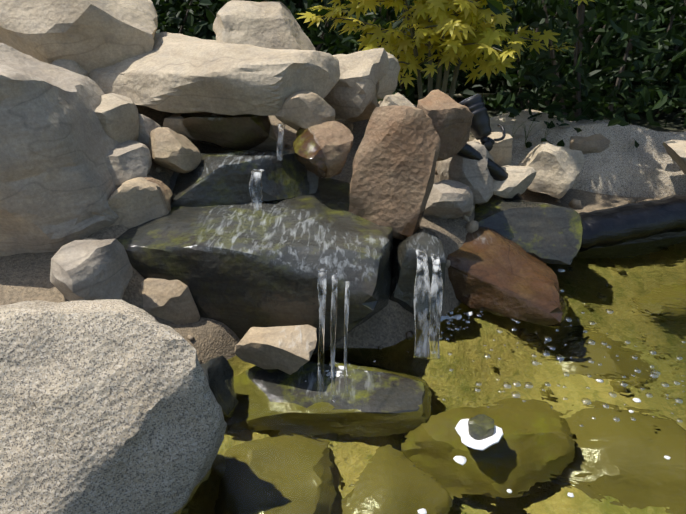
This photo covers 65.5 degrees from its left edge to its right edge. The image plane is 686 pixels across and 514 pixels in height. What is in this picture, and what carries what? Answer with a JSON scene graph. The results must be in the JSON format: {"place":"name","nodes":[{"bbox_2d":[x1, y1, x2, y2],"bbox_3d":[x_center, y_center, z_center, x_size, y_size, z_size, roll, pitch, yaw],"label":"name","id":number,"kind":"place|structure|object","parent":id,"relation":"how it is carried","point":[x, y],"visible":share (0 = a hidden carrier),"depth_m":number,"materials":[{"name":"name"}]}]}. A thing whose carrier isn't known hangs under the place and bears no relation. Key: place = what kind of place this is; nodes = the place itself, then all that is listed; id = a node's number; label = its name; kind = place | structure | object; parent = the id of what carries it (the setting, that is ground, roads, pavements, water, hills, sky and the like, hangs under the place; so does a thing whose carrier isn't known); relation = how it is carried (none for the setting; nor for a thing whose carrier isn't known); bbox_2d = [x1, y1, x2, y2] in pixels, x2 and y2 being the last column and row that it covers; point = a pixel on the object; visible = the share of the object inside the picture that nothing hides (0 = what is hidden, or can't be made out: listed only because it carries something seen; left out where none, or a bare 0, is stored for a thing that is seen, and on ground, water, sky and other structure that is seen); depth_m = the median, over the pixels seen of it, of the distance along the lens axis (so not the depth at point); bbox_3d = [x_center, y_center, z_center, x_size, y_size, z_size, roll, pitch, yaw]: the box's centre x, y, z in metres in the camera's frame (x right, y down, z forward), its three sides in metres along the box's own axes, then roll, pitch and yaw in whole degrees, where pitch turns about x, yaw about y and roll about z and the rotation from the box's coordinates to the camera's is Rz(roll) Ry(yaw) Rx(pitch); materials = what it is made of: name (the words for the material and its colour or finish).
{"place":"outdoors","nodes":[
{"label":"outdoors","id":0,"kind":"place"},
{"bbox_2d":[0,0,685,363],"bbox_3d":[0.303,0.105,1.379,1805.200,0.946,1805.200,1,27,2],"label":"ground","id":1,"kind":"structure","parent":0,"point":[24,276],"depth_m":1.18,"materials":[{"name":"brown soil"}]},
{"bbox_2d":[0,43,120,256],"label":"rock","id":2,"kind":"object","parent":1,"relation":"on","point":[58,187],"visible":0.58,"depth_m":1.06,"materials":[{"name":"grey stone"}]},
{"bbox_2d":[95,93,138,142],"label":"rock","id":3,"kind":"object","parent":2,"relation":"on","point":[117,115],"visible":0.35,"depth_m":1.23,"materials":[{"name":"beige stone"}]},
{"bbox_2d":[105,140,151,185],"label":"rock","id":4,"kind":"object","parent":2,"relation":"on","point":[128,160],"visible":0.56,"depth_m":1.20,"materials":[{"name":"grey stone"}]},
{"bbox_2d":[50,239,132,300],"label":"rock","id":5,"kind":"object","parent":1,"relation":"on","point":[91,269],"visible":0.77,"depth_m":0.98,"materials":[{"name":"grey stone"}]},
{"bbox_2d":[0,299,226,513],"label":"granite rock","id":6,"kind":"object","parent":1,"relation":"on","point":[110,406],"visible":1,"depth_m":0.74,"materials":[{"name":"grey stone"}]},
{"bbox_2d":[108,177,168,227],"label":"rock","id":7,"kind":"object","parent":1,"relation":"on","point":[134,202],"visible":0.33,"depth_m":1.17,"materials":[{"name":"beige stone"}]},
{"bbox_2d":[137,113,160,146],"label":"rock","id":8,"kind":"object","parent":1,"relation":"on","point":[147,125],"visible":0.29,"depth_m":1.29,"materials":[{"name":"grey stone"}]},
{"bbox_2d":[144,174,171,211],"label":"rock","id":9,"kind":"object","parent":1,"relation":"on","point":[166,191],"visible":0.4,"depth_m":1.23,"materials":[{"name":"brown stone"}]},
{"bbox_2d":[141,278,199,323],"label":"rock","id":10,"kind":"object","parent":1,"relation":"on","point":[172,301],"visible":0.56,"depth_m":1.10,"materials":[{"name":"beige stone"}]},
{"bbox_2d":[156,0,201,31],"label":"shrub","id":11,"kind":"object","parent":1,"relation":"on","point":[177,4],"depth_m":3.85,"materials":[{"name":"green plant"}]},
{"bbox_2d":[151,0,228,39],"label":"shrub","id":12,"kind":"object","parent":1,"relation":"on","point":[165,7],"visible":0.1,"depth_m":3.22,"materials":[{"name":"green plant"}]},
{"bbox_2d":[172,0,245,36],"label":"shrub","id":13,"kind":"object","parent":1,"relation":"on","point":[177,8],"depth_m":4.21,"materials":[{"name":"green plant"}]},
{"bbox_2d":[200,355,237,415],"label":"rock","id":14,"kind":"object","parent":1,"relation":"on","point":[219,372],"visible":0.42,"depth_m":0.98,"materials":[{"name":"stone"}]},
{"bbox_2d":[163,112,277,150],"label":"step rock","id":15,"kind":"object","parent":1,"relation":"on","point":[246,132],"visible":0.81,"depth_m":1.36,"materials":[{"name":"brown stone"}]},
{"bbox_2d":[88,32,340,115],"bbox_3d":[-0.417,-0.513,1.457,0.802,0.171,0.380,10,29,19],"label":"cap rock","id":16,"kind":"object","parent":15,"relation":"on","point":[175,73],"visible":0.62,"depth_m":1.30,"materials":[{"name":"beige stone"}]},
{"bbox_2d":[50,59,88,76],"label":"rock","id":17,"kind":"object","parent":16,"relation":"attached to","point":[72,66],"visible":0.12,"depth_m":1.36,"materials":[{"name":"grey stone"}]},
{"bbox_2d":[0,0,157,72],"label":"rock","id":18,"kind":"object","parent":16,"relation":"on","point":[88,36],"visible":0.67,"depth_m":1.34,"materials":[{"name":"beige stone"}]},
{"bbox_2d":[213,0,315,50],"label":"rock","id":19,"kind":"object","parent":16,"relation":"on","point":[270,24],"visible":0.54,"depth_m":1.37,"materials":[{"name":"beige stone"}]},
{"bbox_2d":[156,0,297,38],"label":"shrub","id":20,"kind":"object","parent":1,"relation":"on","point":[182,8],"visible":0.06,"depth_m":3.39,"materials":[{"name":"green plant"}]},
{"bbox_2d":[156,0,320,46],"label":"shrub","id":21,"kind":"object","parent":1,"relation":"on","point":[177,19],"visible":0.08,"depth_m":3.08,"materials":[{"name":"green plant"}]},
{"bbox_2d":[117,177,393,352],"bbox_3d":[-0.182,0.008,1.338,0.633,0.309,0.508,5,27,10],"label":"rock","id":22,"kind":"object","parent":1,"relation":"on","point":[239,270],"visible":0.56,"depth_m":1.10,"materials":[{"name":"stone"}]},
{"bbox_2d":[169,150,318,206],"bbox_3d":[-0.255,-0.198,1.348,0.429,0.130,0.200,-11,29,-20],"label":"step rock","id":23,"kind":"object","parent":22,"relation":"on","point":[213,179],"visible":0.58,"depth_m":1.29,"materials":[{"name":"stone"}]},
{"bbox_2d":[148,127,200,172],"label":"rock","id":24,"kind":"object","parent":23,"relation":"on","point":[170,149],"visible":1,"depth_m":1.25,"materials":[{"name":"beige stone"}]},
{"bbox_2d":[293,121,353,177],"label":"red rock","id":25,"kind":"object","parent":23,"relation":"on","point":[322,149],"visible":1,"depth_m":1.25,"materials":[{"name":"brown stone"}]},
{"bbox_2d":[275,90,334,130],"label":"rock","id":26,"kind":"object","parent":25,"relation":"on","point":[303,109],"visible":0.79,"depth_m":1.28,"materials":[{"name":"beige stone"}]},
{"bbox_2d":[348,105,440,239],"bbox_3d":[0.114,-0.190,1.232,0.204,0.307,0.113,9,28,17],"label":"upright rock","id":27,"kind":"object","parent":22,"relation":"on","point":[394,167],"visible":0.92,"depth_m":1.20,"materials":[{"name":"brown stone"}]},
{"bbox_2d":[215,0,343,47],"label":"shrub","id":28,"kind":"object","parent":1,"relation":"on","point":[284,2],"visible":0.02,"depth_m":3.54,"materials":[{"name":"green plant"}]},
{"bbox_2d":[157,0,418,70],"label":"shrub","id":29,"kind":"object","parent":1,"relation":"on","point":[196,28],"visible":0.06,"depth_m":3.07,"materials":[{"name":"green plant"}]},
{"bbox_2d":[246,361,424,413],"bbox_3d":[-0.036,0.278,1.089,0.426,0.090,0.216,1,27,2],"label":"rock","id":30,"kind":"object","parent":1,"relation":"on","point":[375,392],"visible":0.44,"depth_m":1.04,"materials":[{"name":"stone"}]},
{"bbox_2d":[234,325,316,374],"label":"rock","id":31,"kind":"object","parent":30,"relation":"on","point":[289,350],"visible":1,"depth_m":1.03,"materials":[{"name":"beige stone"}]},
{"bbox_2d":[249,123,442,399],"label":"waterfall streams","id":32,"kind":"object","parent":30,"relation":"on","point":[427,306],"visible":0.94,"depth_m":1.11,"materials":[{"name":"liquid"}]},
{"bbox_2d":[294,0,385,53],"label":"shrub","id":33,"kind":"object","parent":1,"relation":"on","point":[295,1],"visible":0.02,"depth_m":3.97,"materials":[{"name":"green plant"}]},
{"bbox_2d":[287,0,409,54],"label":"shrub","id":34,"kind":"object","parent":1,"relation":"on","point":[312,6],"depth_m":3.27,"materials":[{"name":"green plant"}]},
{"bbox_2d":[328,95,378,121],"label":"rock","id":35,"kind":"object","parent":1,"relation":"on","point":[366,114],"visible":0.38,"depth_m":1.56,"materials":[{"name":"stone"}]},
{"bbox_2d":[323,48,388,118],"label":"rock","id":36,"kind":"object","parent":1,"relation":"on","point":[351,93],"visible":0.46,"depth_m":1.50,"materials":[{"name":"beige stone"}]},
{"bbox_2d":[84,100,634,362],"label":"pebbles","id":37,"kind":"object","parent":1,"relation":"on","point":[472,226],"visible":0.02,"depth_m":1.37,"materials":[{"name":"grey stone"}]},
{"bbox_2d":[375,52,399,98],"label":"rock","id":38,"kind":"object","parent":1,"relation":"on","point":[386,84],"visible":0.21,"depth_m":1.62,"materials":[{"name":"beige stone"}]},
{"bbox_2d":[296,0,521,102],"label":"shrub","id":39,"kind":"object","parent":1,"relation":"on","point":[318,40],"visible":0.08,"depth_m":2.77,"materials":[{"name":"green plant"}]},
{"bbox_2d":[389,226,446,314],"bbox_3d":[0.157,0.055,1.286,0.144,0.263,0.238,-2,27,-4],"label":"rock","id":40,"kind":"object","parent":1,"relation":"on","point":[404,263],"visible":0.5,"depth_m":1.18,"materials":[{"name":"stone"}]},
{"bbox_2d":[315,0,568,104],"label":"shrub","id":41,"kind":"object","parent":1,"relation":"on","point":[409,92],"visible":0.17,"depth_m":2.70,"materials":[{"name":"green plant"}]},
{"bbox_2d":[297,0,594,99],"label":"maple tree","id":42,"kind":"object","parent":1,"relation":"on","point":[453,36],"visible":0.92,"depth_m":1.86,"materials":[{"name":"yellow plant"}]},
{"bbox_2d":[437,141,494,203],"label":"rock","id":43,"kind":"object","parent":1,"relation":"on","point":[475,176],"visible":0.62,"depth_m":1.42,"materials":[{"name":"grey stone"}]},
{"bbox_2d":[417,90,473,160],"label":"rock","id":44,"kind":"object","parent":43,"relation":"on","point":[449,116],"visible":0.77,"depth_m":1.29,"materials":[{"name":"brown stone"}]},
{"bbox_2d":[379,93,414,106],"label":"rock","id":45,"kind":"object","parent":44,"relation":"on","point":[398,99],"visible":0.19,"depth_m":1.31,"materials":[{"name":"beige stone"}]},
{"bbox_2d":[459,94,505,150],"bbox_3d":[0.386,-0.338,1.456,0.157,0.209,0.103,-7,28,-14],"label":"garden spotlight","id":46,"kind":"object","parent":43,"relation":"on","point":[480,129],"visible":0.81,"depth_m":1.41,"materials":[{"name":"black plastic"}]},
{"bbox_2d":[407,93,541,105],"bbox_3d":[0.469,-0.835,2.955,1.538,0.224,0.043,0,27,0],"label":"bamboo rail","id":47,"kind":"object","parent":1,"relation":"on","point":[461,96],"visible":0.02,"depth_m":2.91,"materials":[{"name":"beige wood"}]},
{"bbox_2d":[452,2,526,83],"bbox_3d":[1.045,-2.059,3.670,1.847,1.755,1.373,-13,30,-24],"label":"shrub","id":48,"kind":"object","parent":1,"relation":"on","point":[486,22],"visible":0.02,"depth_m":3.69,"materials":[{"name":"green plant"}]},
{"bbox_2d":[457,143,522,199],"bbox_3d":[0.464,-0.144,1.503,0.382,0.404,0.076,-1,27,-1],"label":"black hose","id":49,"kind":"object","parent":1,"relation":"on","point":[496,171],"visible":0.38,"depth_m":1.43,"materials":[{"name":"rubber"}]},
{"bbox_2d":[493,165,536,197],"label":"rock","id":50,"kind":"object","parent":49,"relation":"on","point":[519,179],"visible":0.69,"depth_m":1.45,"materials":[{"name":"beige stone"}]},
{"bbox_2d":[354,0,628,104],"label":"shrub","id":51,"kind":"object","parent":1,"relation":"on","point":[468,86],"visible":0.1,"depth_m":2.96,"materials":[{"name":"green plant"}]},
{"bbox_2d":[473,132,512,166],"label":"rock","id":52,"kind":"object","parent":1,"relation":"on","point":[500,152],"visible":0.42,"depth_m":1.55,"materials":[{"name":"beige stone"}]},
{"bbox_2d":[447,226,565,326],"bbox_3d":[0.352,0.031,1.390,0.462,0.212,0.262,13,30,24],"label":"brown rock","id":53,"kind":"object","parent":1,"relation":"on","point":[493,271],"visible":0.6,"depth_m":1.28,"materials":[{"name":"brown stone"}]},
{"bbox_2d":[423,180,473,218],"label":"rock","id":54,"kind":"object","parent":53,"relation":"on","point":[450,199],"visible":0.79,"depth_m":1.32,"materials":[{"name":"beige stone"}]},
{"bbox_2d":[474,194,583,264],"bbox_3d":[0.452,-0.089,1.477,0.401,0.131,0.194,8,28,15],"label":"mossy rock","id":55,"kind":"object","parent":1,"relation":"on","point":[548,233],"visible":0.52,"depth_m":1.41,"materials":[{"name":"stone"}]},
{"bbox_2d":[490,109,570,139],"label":"rock","id":56,"kind":"object","parent":1,"relation":"on","point":[506,121],"visible":0.19,"depth_m":2.08,"materials":[{"name":"grey stone"}]},
{"bbox_2d":[386,0,683,118],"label":"shrub","id":57,"kind":"object","parent":1,"relation":"on","point":[561,69],"visible":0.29,"depth_m":2.54,"materials":[{"name":"green plant"}]},
{"bbox_2d":[518,142,584,198],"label":"rock","id":58,"kind":"object","parent":1,"relation":"on","point":[557,168],"visible":0.75,"depth_m":1.69,"materials":[{"name":"beige stone"}]},
{"bbox_2d":[434,0,685,147],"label":"shrub","id":59,"kind":"object","parent":1,"relation":"on","point":[572,105],"visible":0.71,"depth_m":2.01,"materials":[{"name":"green plant"}]},
{"bbox_2d":[492,0,643,48],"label":"shrub","id":60,"kind":"object","parent":1,"relation":"on","point":[550,15],"depth_m":3.42,"materials":[{"name":"green plant"}]},
{"bbox_2d":[569,133,609,153],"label":"rock","id":61,"kind":"object","parent":1,"relation":"on","point":[597,143],"visible":0.25,"depth_m":1.87,"materials":[{"name":"grey stone"}]},
{"bbox_2d":[494,0,685,119],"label":"shrub","id":62,"kind":"object","parent":1,"relation":"on","point":[673,91],"visible":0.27,"depth_m":2.58,"materials":[{"name":"green plant"}]},
{"bbox_2d":[514,0,680,89],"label":"shrub","id":63,"kind":"object","parent":1,"relation":"on","point":[574,9],"visible":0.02,"depth_m":2.99,"materials":[{"name":"green plant"}]},
{"bbox_2d":[511,119,685,197],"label":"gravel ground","id":64,"kind":"structure","parent":1,"relation":"on","point":[623,165],"depth_m":1.84,"materials":[{"name":"grey gravel"}]},
{"bbox_2d":[512,112,554,143],"bbox_3d":[0.691,-0.454,1.920,0.161,0.130,0.039,1,27,2],"label":"grass tuft","id":65,"kind":"object","parent":64,"relation":"on","point":[530,130],"visible":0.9,"depth_m":1.92,"materials":[{"name":"green plant"}]},
{"bbox_2d":[662,140,685,174],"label":"rock","id":66,"kind":"object","parent":64,"relation":"on","point":[676,150],"visible":1,"depth_m":1.69,"materials":[{"name":"beige stone"}]},
{"bbox_2d":[554,0,685,94],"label":"shrub","id":67,"kind":"object","parent":1,"relation":"on","point":[674,45],"depth_m":3.14,"materials":[{"name":"green plant"}]},
{"bbox_2d":[562,0,683,61],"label":"shrub","id":68,"kind":"object","parent":1,"relation":"on","point":[639,15],"depth_m":3.51,"materials":[{"name":"green plant"}]},
{"bbox_2d":[568,0,685,127],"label":"shrub","id":69,"kind":"object","parent":1,"relation":"on","point":[676,103],"visible":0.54,"depth_m":2.28,"materials":[{"name":"green plant"}]},
{"bbox_2d":[579,195,685,251],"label":"pond liner","id":70,"kind":"object","parent":1,"relation":"on","point":[648,221],"visible":0.35,"depth_m":1.57,"materials":[{"name":"rubber"}]},
{"bbox_2d":[634,1,685,98],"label":"shrub","id":71,"kind":"object","parent":1,"relation":"on","point":[681,26],"visible":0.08,"depth_m":2.95,"materials":[{"name":"green plant"}]},
{"bbox_2d":[173,236,685,513],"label":"pond water","id":72,"kind":"structure","parent":0,"point":[547,453],"depth_m":0.96,"materials":[{"name":"green liquid"}]},
{"bbox_2d":[468,414,493,439],"bbox_3d":[0.243,0.307,0.942,0.047,0.041,0.047,1,27,2],"label":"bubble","id":73,"kind":"object","parent":72,"relation":"on","point":[480,426],"visible":0.9,"depth_m":0.93,"materials":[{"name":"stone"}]},
{"bbox_2d":[305,269,670,513],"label":"foam","id":74,"kind":"object","parent":72,"relation":"on","point":[461,429],"visible":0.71,"depth_m":0.92,"materials":[{"name":"white"}]},
{"bbox_2d":[332,288,685,426],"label":"water bubbles","id":75,"kind":"object","parent":72,"relation":"on","point":[588,360],"visible":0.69,"depth_m":1.10}
]}

